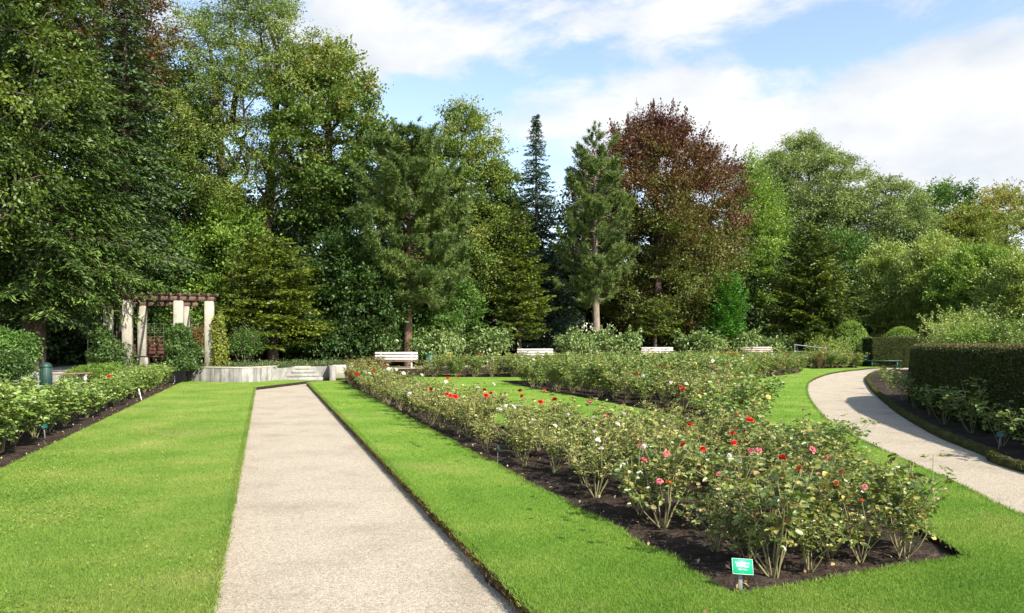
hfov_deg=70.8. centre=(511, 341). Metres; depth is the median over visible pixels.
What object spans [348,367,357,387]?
rose bush
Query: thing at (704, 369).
rose bush
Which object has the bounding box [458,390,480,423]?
rose bush
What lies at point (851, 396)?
gravel path
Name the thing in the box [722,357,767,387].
rose bush
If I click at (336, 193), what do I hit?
maple tree
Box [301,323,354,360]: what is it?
laurel shrub
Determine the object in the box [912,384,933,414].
rose bush
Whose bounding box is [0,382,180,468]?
soil
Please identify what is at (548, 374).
rose bush
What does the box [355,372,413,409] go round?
rose bush
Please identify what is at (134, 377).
rose bush
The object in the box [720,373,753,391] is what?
rose bush
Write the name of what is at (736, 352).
rose bush
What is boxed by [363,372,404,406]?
rose bush
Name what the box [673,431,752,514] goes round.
rose bush
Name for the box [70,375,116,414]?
rose bush
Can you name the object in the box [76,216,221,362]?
elder tree
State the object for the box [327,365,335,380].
side wall
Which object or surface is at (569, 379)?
rose bush
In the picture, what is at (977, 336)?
shrub
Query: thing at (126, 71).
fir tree
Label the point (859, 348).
topiary
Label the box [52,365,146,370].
paving
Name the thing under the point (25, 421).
rose bush
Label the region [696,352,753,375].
rose bush
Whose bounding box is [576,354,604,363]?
rose bush
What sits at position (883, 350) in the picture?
hedge
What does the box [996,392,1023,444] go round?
rose bush
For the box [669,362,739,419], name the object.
rose bush
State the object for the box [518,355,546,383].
rose bush
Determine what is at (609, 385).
rose bush
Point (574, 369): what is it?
rose bush
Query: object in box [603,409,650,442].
rose bush
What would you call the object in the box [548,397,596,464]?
rose bush
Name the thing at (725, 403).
rose bush
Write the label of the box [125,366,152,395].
rose bush
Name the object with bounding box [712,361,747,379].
rose bush
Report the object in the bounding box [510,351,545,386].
rose bush
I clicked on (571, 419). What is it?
rose bush
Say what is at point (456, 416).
rose bush
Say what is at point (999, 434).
plant label
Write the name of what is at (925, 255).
whitebeam tree
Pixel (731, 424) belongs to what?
rose bush
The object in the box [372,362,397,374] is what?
rose bush
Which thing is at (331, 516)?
gravel path
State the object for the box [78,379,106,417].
rose bush
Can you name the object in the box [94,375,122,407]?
rose bush
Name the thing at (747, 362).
rose bush
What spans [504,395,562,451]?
rose bush
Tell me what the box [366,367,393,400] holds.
rose bush
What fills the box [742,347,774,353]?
park bench
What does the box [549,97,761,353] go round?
copper beech
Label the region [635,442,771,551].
rose bush
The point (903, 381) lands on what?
rose bush
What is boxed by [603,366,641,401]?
rose bush
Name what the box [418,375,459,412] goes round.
rose bush
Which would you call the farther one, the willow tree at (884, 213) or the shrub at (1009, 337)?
the willow tree at (884, 213)
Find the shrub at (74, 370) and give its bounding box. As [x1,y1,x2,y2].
[54,365,101,385]
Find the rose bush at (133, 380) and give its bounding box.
[107,373,134,402]
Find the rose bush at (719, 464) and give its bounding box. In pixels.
[676,440,795,532]
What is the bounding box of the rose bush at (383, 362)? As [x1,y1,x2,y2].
[368,356,393,371]
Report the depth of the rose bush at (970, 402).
12.99 m
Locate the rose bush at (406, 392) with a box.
[400,381,439,418]
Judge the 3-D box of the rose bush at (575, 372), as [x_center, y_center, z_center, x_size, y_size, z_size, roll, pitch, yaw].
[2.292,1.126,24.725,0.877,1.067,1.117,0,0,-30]
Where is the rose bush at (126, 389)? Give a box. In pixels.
[111,372,133,404]
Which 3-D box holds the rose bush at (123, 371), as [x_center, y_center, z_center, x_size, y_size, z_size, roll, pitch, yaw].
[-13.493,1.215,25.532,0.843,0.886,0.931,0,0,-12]
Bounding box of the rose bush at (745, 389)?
[680,372,772,444]
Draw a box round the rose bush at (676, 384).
[641,369,702,411]
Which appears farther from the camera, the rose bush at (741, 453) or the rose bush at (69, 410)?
the rose bush at (69, 410)
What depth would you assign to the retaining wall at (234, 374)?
28.88 m
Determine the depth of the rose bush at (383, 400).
19.53 m
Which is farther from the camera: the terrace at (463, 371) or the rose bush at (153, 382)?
the terrace at (463, 371)
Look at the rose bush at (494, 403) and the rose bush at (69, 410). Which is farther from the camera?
the rose bush at (69, 410)
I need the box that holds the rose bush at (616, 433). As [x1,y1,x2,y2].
[596,415,635,462]
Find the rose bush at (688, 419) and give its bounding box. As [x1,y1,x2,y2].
[654,394,714,440]
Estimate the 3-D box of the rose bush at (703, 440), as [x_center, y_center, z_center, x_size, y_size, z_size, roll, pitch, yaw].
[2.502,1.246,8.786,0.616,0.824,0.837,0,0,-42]
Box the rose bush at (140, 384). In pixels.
[114,367,144,397]
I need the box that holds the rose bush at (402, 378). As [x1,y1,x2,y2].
[386,369,411,381]
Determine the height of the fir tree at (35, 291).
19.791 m
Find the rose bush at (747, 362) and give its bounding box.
[728,354,758,377]
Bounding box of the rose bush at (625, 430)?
[597,402,660,483]
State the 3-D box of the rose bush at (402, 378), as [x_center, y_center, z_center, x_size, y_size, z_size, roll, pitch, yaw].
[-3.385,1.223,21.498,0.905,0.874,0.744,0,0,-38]
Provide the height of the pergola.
3.070 m
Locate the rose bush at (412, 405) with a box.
[393,377,423,414]
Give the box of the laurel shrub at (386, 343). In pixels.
[350,320,402,359]
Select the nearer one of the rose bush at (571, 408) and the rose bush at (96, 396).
the rose bush at (571, 408)
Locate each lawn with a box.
[0,380,307,612]
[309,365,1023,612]
[323,375,407,380]
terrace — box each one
[11,357,393,387]
[385,350,644,377]
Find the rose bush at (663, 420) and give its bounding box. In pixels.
[633,403,714,472]
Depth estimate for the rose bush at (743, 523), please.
5.30 m
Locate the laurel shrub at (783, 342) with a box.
[754,329,798,354]
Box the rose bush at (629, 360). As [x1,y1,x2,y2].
[614,353,646,390]
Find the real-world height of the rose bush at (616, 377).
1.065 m
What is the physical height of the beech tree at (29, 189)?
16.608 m
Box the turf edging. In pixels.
[865,368,1023,472]
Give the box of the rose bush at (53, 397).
[0,372,74,437]
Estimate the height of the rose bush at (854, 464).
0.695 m
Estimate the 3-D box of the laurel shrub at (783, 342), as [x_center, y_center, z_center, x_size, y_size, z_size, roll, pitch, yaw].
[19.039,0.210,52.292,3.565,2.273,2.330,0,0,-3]
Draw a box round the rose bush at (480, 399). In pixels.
[466,383,495,429]
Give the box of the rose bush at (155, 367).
[141,364,163,388]
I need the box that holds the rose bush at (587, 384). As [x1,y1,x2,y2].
[581,372,594,391]
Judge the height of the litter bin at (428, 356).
0.695 m
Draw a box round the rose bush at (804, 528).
[763,455,854,571]
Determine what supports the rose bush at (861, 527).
on the soil at (881, 552)
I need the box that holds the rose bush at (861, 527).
[816,484,908,562]
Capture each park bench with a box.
[53,372,92,385]
[375,352,417,367]
[517,349,552,355]
[641,347,672,352]
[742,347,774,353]
[865,354,900,367]
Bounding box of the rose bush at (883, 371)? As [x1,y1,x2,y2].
[875,366,900,388]
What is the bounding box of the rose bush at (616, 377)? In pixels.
[604,363,620,395]
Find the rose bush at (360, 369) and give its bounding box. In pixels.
[342,358,375,389]
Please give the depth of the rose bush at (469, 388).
14.83 m
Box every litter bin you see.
[39,362,52,388]
[425,354,433,367]
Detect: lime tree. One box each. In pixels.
[402,92,539,358]
[469,191,547,356]
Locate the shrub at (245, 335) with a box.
[228,320,270,363]
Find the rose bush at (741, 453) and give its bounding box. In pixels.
[701,443,758,494]
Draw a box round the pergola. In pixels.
[98,292,218,367]
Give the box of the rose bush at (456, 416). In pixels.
[419,386,493,437]
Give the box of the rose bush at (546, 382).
[533,352,560,384]
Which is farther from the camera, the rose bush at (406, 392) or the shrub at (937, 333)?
the shrub at (937, 333)
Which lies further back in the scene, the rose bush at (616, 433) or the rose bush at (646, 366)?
the rose bush at (646, 366)
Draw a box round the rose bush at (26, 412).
[0,382,48,452]
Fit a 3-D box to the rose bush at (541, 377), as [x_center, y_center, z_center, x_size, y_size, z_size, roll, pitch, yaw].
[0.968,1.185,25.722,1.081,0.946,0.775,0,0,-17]
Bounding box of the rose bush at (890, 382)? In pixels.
[880,369,903,394]
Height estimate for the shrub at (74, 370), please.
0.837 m
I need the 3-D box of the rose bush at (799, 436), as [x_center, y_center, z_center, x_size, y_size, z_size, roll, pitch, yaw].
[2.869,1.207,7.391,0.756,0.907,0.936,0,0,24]
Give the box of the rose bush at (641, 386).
[622,368,667,403]
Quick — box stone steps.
[282,366,322,380]
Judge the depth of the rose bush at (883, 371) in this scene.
25.21 m
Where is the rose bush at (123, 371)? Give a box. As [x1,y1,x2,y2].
[120,363,142,375]
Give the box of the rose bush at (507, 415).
[498,392,533,438]
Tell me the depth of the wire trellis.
33.28 m
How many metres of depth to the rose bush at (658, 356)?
27.32 m
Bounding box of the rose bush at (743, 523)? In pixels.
[656,452,793,559]
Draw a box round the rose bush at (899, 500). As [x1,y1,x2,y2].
[857,453,955,558]
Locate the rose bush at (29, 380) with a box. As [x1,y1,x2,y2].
[0,376,48,389]
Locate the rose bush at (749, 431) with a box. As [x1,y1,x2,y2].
[726,414,772,461]
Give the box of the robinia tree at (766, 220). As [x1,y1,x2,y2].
[714,143,803,332]
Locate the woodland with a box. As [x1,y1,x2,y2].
[0,27,1023,364]
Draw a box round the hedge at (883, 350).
[862,336,932,367]
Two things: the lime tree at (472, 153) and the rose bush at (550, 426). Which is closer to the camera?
the rose bush at (550, 426)
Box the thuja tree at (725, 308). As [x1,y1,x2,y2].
[702,271,750,350]
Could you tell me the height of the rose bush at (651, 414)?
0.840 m
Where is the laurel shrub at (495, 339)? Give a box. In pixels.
[458,324,519,363]
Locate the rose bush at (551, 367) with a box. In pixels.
[538,351,579,391]
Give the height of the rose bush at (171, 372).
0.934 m
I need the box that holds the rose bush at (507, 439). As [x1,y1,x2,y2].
[490,394,540,456]
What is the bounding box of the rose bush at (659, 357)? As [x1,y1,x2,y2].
[641,351,681,364]
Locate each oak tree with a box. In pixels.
[799,225,889,334]
[876,174,1017,244]
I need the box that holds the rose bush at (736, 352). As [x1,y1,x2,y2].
[704,351,742,367]
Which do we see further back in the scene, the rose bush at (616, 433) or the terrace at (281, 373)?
the terrace at (281, 373)
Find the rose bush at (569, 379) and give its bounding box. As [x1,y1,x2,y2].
[559,367,582,392]
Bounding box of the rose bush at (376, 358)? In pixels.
[355,356,380,367]
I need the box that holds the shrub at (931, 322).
[917,310,963,342]
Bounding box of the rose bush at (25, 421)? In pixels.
[1,377,50,444]
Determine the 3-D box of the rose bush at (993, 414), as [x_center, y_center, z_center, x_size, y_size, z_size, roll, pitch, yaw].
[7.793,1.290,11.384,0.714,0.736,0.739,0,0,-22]
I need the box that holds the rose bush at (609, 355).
[594,349,621,367]
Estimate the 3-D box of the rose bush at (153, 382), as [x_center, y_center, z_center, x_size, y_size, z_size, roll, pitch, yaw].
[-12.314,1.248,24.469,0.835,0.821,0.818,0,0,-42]
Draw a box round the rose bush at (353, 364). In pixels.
[344,356,369,367]
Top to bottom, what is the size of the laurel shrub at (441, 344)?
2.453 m
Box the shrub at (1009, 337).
[978,306,1023,343]
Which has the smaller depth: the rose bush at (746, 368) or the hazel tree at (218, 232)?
the rose bush at (746, 368)
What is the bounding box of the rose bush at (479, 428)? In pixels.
[407,392,510,451]
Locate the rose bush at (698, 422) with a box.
[679,406,721,463]
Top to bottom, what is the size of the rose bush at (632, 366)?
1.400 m
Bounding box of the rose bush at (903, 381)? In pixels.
[897,372,918,406]
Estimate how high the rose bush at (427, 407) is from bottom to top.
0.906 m
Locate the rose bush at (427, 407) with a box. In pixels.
[411,380,450,425]
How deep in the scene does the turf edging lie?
11.94 m
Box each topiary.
[827,320,869,364]
[852,342,862,364]
[881,326,919,336]
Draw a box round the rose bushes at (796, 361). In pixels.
[413,346,869,376]
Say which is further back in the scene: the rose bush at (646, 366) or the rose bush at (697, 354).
the rose bush at (697, 354)
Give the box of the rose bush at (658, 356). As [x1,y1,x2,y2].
[642,352,672,363]
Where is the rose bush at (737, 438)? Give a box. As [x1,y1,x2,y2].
[707,417,773,479]
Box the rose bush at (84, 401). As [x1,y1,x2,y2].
[49,383,91,421]
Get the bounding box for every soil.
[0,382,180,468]
[344,382,956,592]
[435,369,799,377]
[503,381,776,445]
[804,366,855,368]
[870,369,1023,459]
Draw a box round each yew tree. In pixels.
[193,232,346,361]
[481,207,562,353]
[626,295,686,353]
[754,219,872,350]
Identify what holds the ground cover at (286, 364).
on the terrace at (281, 373)
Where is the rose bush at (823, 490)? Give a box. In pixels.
[786,446,889,557]
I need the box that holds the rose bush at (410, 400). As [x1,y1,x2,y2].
[406,384,445,421]
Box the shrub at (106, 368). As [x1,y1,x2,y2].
[72,361,127,382]
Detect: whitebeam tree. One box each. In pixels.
[850,234,921,336]
[893,224,974,336]
[915,237,1022,326]
[960,243,1023,338]
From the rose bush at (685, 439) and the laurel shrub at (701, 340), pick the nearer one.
the rose bush at (685, 439)
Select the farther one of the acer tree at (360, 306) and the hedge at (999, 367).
the acer tree at (360, 306)
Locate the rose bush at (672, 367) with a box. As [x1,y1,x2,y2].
[654,348,717,400]
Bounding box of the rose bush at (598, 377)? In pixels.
[581,351,627,396]
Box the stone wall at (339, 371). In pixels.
[332,365,390,377]
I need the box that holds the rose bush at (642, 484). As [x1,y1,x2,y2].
[593,430,665,514]
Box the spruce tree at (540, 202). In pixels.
[486,114,591,357]
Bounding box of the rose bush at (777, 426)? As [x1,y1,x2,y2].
[735,408,805,482]
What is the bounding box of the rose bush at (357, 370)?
[347,363,366,390]
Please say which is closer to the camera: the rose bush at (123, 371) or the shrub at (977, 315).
the rose bush at (123, 371)
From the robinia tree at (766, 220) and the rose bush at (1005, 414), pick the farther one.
the robinia tree at (766, 220)
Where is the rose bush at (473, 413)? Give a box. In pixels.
[447,387,508,443]
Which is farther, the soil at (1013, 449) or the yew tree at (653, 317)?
the yew tree at (653, 317)
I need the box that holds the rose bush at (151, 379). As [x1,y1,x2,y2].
[143,369,157,391]
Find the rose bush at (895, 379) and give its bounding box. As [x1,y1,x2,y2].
[889,364,907,399]
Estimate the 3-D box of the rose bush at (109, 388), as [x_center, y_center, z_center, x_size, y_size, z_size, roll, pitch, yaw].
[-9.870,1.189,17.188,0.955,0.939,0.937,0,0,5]
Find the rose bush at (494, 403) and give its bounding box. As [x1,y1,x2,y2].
[461,387,514,433]
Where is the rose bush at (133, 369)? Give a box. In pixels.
[122,366,146,393]
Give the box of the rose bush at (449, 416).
[438,394,472,433]
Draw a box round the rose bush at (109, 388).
[71,372,118,410]
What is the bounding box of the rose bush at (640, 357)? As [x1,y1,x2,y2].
[626,348,657,363]
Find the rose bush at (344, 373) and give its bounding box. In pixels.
[342,366,357,384]
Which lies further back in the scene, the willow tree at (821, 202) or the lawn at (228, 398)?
the willow tree at (821, 202)
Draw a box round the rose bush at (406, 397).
[393,374,422,411]
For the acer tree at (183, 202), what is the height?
17.488 m
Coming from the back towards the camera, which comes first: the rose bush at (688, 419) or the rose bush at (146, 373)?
the rose bush at (146, 373)
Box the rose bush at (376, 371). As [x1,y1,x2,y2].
[363,360,396,397]
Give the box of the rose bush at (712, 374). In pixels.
[692,366,733,394]
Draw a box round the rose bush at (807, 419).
[766,408,850,473]
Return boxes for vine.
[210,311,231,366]
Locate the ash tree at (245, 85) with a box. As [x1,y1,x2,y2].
[108,0,363,361]
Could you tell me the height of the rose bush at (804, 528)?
0.833 m
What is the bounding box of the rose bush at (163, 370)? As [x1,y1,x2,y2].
[150,364,167,384]
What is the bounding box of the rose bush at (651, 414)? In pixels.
[620,400,676,454]
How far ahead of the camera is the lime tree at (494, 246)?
55.55 m
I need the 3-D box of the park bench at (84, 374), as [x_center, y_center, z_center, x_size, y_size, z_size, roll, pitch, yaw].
[-14.461,1.244,23.307,0.535,0.471,1.500,0,0,32]
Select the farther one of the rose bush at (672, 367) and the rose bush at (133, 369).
the rose bush at (133, 369)
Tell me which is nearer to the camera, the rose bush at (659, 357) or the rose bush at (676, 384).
the rose bush at (676, 384)
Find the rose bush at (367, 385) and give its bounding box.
[359,367,380,395]
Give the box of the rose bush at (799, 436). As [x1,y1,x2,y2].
[749,413,830,503]
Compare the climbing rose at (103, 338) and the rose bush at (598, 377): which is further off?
the climbing rose at (103, 338)
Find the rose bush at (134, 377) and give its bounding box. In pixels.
[123,371,142,399]
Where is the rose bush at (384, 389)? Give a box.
[350,371,399,404]
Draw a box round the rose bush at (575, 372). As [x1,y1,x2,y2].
[569,361,595,389]
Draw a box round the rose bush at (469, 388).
[446,380,485,422]
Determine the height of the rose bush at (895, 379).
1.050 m
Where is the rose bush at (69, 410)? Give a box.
[58,382,89,426]
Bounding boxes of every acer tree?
[86,44,253,359]
[277,218,424,363]
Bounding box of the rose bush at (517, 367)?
[513,360,534,381]
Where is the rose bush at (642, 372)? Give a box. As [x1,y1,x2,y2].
[627,363,663,399]
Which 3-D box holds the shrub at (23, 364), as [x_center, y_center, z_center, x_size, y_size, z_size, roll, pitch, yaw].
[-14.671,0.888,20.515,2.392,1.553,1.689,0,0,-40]
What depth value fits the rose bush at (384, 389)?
18.86 m
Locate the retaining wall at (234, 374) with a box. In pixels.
[133,366,277,381]
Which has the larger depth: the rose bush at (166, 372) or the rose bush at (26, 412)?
the rose bush at (166, 372)
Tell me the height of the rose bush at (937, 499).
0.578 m
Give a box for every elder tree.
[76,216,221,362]
[389,264,492,363]
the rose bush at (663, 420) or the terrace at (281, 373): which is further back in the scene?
the terrace at (281, 373)
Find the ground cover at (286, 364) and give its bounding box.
[199,357,375,367]
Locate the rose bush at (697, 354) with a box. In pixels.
[680,348,726,362]
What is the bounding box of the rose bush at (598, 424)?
[566,395,631,443]
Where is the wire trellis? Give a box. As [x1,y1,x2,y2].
[87,323,198,363]
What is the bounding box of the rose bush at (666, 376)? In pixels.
[660,365,690,404]
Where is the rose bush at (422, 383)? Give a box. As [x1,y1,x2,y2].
[406,376,439,406]
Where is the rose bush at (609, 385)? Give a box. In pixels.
[600,364,636,399]
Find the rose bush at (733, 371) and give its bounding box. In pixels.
[707,364,753,384]
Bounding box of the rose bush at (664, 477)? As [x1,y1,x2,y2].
[588,429,728,528]
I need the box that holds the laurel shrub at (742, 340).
[723,325,764,353]
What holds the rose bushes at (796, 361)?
on the soil at (771, 374)
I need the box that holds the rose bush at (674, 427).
[648,408,712,453]
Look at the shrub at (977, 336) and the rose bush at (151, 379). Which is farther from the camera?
the shrub at (977, 336)
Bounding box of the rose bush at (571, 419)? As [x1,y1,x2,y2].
[554,416,596,442]
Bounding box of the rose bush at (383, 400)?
[375,381,389,401]
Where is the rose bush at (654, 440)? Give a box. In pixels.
[618,416,713,499]
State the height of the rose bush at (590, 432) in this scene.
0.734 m
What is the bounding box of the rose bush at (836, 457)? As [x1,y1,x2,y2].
[782,449,898,536]
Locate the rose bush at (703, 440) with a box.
[685,412,756,476]
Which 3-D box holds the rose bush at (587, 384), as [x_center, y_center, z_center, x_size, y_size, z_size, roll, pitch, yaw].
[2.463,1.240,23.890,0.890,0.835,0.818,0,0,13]
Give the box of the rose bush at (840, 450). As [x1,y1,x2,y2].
[791,426,879,479]
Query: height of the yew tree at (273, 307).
6.576 m
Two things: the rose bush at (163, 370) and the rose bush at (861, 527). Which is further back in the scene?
the rose bush at (163, 370)
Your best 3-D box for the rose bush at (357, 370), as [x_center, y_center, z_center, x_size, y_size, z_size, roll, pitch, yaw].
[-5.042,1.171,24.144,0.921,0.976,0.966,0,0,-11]
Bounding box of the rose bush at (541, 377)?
[528,362,546,387]
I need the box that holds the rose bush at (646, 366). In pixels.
[633,357,660,394]
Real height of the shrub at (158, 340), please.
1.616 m
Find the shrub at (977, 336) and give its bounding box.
[932,307,1018,342]
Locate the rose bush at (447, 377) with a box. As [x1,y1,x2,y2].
[432,375,463,415]
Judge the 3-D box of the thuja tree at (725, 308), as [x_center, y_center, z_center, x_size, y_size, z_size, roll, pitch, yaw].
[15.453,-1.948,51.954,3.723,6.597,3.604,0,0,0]
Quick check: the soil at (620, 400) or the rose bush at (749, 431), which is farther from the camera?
the soil at (620, 400)
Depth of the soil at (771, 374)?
35.62 m
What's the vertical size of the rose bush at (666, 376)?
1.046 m
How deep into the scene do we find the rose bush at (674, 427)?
9.29 m
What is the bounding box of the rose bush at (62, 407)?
[21,377,85,431]
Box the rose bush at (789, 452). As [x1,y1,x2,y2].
[739,438,824,513]
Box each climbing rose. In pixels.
[83,325,138,369]
[160,323,206,370]
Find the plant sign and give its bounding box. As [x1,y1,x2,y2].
[731,558,753,591]
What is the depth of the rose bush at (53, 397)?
12.46 m
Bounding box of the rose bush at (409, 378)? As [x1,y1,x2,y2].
[396,372,430,389]
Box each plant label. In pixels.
[41,424,47,437]
[996,432,1004,448]
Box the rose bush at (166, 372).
[146,361,173,385]
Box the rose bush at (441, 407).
[416,382,469,429]
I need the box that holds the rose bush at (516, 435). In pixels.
[493,400,545,466]
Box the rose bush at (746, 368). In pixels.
[738,359,753,378]
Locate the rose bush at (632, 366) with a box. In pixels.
[613,351,656,397]
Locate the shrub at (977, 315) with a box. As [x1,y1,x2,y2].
[926,295,1001,342]
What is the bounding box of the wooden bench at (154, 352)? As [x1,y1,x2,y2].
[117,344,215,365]
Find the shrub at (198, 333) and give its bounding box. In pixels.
[186,325,203,355]
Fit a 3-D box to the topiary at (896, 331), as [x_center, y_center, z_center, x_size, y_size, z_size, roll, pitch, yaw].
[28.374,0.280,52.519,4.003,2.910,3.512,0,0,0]
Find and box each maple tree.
[254,34,397,360]
[920,195,1023,265]
[957,176,1023,254]
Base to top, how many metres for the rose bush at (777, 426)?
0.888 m
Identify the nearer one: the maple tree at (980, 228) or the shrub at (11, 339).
the shrub at (11, 339)
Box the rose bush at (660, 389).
[635,372,684,407]
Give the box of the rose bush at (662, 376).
[645,361,680,401]
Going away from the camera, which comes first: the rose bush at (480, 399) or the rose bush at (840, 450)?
the rose bush at (840, 450)
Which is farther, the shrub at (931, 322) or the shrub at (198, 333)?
the shrub at (931, 322)
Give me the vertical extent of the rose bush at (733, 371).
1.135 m
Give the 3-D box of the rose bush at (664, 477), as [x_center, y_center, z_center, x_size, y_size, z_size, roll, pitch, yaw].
[1.232,1.216,6.304,1.331,0.888,0.747,0,0,-41]
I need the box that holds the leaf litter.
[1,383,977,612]
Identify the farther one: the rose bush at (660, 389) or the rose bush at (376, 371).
the rose bush at (376, 371)
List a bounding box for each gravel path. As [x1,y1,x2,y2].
[214,381,521,612]
[391,365,484,368]
[808,368,1023,512]
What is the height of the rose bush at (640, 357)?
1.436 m
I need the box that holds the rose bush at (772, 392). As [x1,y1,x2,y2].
[725,370,796,425]
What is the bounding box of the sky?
[1,0,1023,335]
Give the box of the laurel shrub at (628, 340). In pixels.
[587,324,645,354]
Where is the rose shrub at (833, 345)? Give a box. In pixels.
[804,334,855,352]
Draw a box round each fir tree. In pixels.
[0,0,186,370]
[48,0,212,362]
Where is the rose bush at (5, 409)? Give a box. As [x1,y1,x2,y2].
[0,391,27,443]
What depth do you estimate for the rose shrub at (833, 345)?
49.73 m
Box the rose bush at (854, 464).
[804,448,901,519]
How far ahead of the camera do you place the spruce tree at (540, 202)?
51.63 m
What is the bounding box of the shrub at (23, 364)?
[0,347,44,383]
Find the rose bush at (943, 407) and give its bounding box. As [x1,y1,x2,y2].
[920,384,959,423]
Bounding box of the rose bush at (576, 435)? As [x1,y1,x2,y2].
[552,413,624,483]
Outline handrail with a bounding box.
[794,344,826,366]
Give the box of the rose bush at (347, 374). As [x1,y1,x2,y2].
[345,370,353,385]
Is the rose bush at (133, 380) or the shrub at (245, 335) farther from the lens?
the shrub at (245, 335)
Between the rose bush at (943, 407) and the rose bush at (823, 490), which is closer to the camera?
the rose bush at (823, 490)
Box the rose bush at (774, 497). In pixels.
[718,457,831,578]
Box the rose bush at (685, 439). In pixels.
[667,438,715,485]
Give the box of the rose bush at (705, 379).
[679,364,747,426]
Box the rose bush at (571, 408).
[542,392,582,447]
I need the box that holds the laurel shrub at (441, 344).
[419,322,468,359]
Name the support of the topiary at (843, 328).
on the ground
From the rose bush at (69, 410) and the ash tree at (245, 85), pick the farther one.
the ash tree at (245, 85)
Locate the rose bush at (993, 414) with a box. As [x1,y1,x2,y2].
[973,400,1022,446]
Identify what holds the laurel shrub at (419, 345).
on the terrace at (463, 371)
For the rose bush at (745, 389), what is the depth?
11.24 m
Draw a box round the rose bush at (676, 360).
[654,351,693,372]
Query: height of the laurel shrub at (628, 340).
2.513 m
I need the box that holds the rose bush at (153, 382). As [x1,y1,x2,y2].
[146,366,163,390]
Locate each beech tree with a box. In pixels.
[0,0,133,259]
[0,0,207,358]
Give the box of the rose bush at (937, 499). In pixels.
[856,479,950,546]
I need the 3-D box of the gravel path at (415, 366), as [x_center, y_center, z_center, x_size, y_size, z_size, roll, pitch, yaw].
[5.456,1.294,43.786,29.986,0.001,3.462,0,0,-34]
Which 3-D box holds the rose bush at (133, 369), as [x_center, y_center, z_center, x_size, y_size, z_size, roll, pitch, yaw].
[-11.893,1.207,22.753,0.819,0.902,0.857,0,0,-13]
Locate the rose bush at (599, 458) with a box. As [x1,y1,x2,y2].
[531,418,635,497]
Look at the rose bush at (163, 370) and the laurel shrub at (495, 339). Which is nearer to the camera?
the rose bush at (163, 370)
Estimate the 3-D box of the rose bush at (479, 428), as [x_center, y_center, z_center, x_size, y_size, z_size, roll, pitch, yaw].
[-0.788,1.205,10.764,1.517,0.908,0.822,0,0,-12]
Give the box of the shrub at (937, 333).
[917,312,1001,342]
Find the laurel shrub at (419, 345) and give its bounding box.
[393,330,435,365]
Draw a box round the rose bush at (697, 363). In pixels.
[679,352,717,372]
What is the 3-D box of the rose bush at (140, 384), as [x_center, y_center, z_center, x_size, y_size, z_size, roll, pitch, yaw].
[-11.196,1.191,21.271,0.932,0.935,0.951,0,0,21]
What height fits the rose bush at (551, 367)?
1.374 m
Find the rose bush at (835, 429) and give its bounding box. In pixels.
[801,413,879,462]
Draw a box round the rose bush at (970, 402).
[943,375,989,432]
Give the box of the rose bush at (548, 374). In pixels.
[545,368,562,389]
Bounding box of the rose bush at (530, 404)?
[506,389,545,443]
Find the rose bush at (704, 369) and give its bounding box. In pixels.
[679,360,718,405]
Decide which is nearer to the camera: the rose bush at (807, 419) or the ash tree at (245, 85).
the rose bush at (807, 419)
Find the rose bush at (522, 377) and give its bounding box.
[517,365,529,384]
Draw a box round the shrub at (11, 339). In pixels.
[0,325,47,380]
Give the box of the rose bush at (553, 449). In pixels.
[533,423,593,473]
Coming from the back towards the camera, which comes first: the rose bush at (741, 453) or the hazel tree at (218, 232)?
the hazel tree at (218, 232)
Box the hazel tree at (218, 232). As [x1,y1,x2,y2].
[153,182,286,361]
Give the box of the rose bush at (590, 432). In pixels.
[578,417,617,477]
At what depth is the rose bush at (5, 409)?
10.16 m
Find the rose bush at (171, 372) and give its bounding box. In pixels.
[150,361,176,382]
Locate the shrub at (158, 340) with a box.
[133,333,168,363]
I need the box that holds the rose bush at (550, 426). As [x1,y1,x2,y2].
[532,403,582,458]
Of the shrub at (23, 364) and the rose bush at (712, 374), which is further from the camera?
the shrub at (23, 364)
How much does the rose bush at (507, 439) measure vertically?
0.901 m
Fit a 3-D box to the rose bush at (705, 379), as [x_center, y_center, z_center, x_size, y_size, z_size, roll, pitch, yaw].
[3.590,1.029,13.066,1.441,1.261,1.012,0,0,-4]
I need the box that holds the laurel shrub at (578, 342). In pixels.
[551,324,601,355]
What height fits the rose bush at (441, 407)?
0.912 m
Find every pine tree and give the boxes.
[342,115,476,365]
[549,120,640,355]
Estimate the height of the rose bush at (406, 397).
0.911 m
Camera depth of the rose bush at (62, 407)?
13.29 m
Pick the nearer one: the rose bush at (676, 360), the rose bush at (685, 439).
the rose bush at (685, 439)
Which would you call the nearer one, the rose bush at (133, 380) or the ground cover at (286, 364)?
the rose bush at (133, 380)
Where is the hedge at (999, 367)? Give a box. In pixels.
[907,343,1023,442]
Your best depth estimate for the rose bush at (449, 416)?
12.90 m
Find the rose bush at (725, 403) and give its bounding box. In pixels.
[680,387,770,453]
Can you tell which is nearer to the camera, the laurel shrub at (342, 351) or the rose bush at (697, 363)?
the rose bush at (697, 363)
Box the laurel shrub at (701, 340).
[668,327,731,353]
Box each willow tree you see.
[736,127,885,252]
[820,172,960,263]
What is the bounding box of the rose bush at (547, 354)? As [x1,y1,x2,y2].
[539,350,570,382]
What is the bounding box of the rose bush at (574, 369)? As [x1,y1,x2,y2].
[559,351,611,395]
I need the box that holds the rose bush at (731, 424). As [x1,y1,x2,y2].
[711,398,771,460]
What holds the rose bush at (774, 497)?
on the soil at (881, 552)
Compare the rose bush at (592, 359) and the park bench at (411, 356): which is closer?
the rose bush at (592, 359)

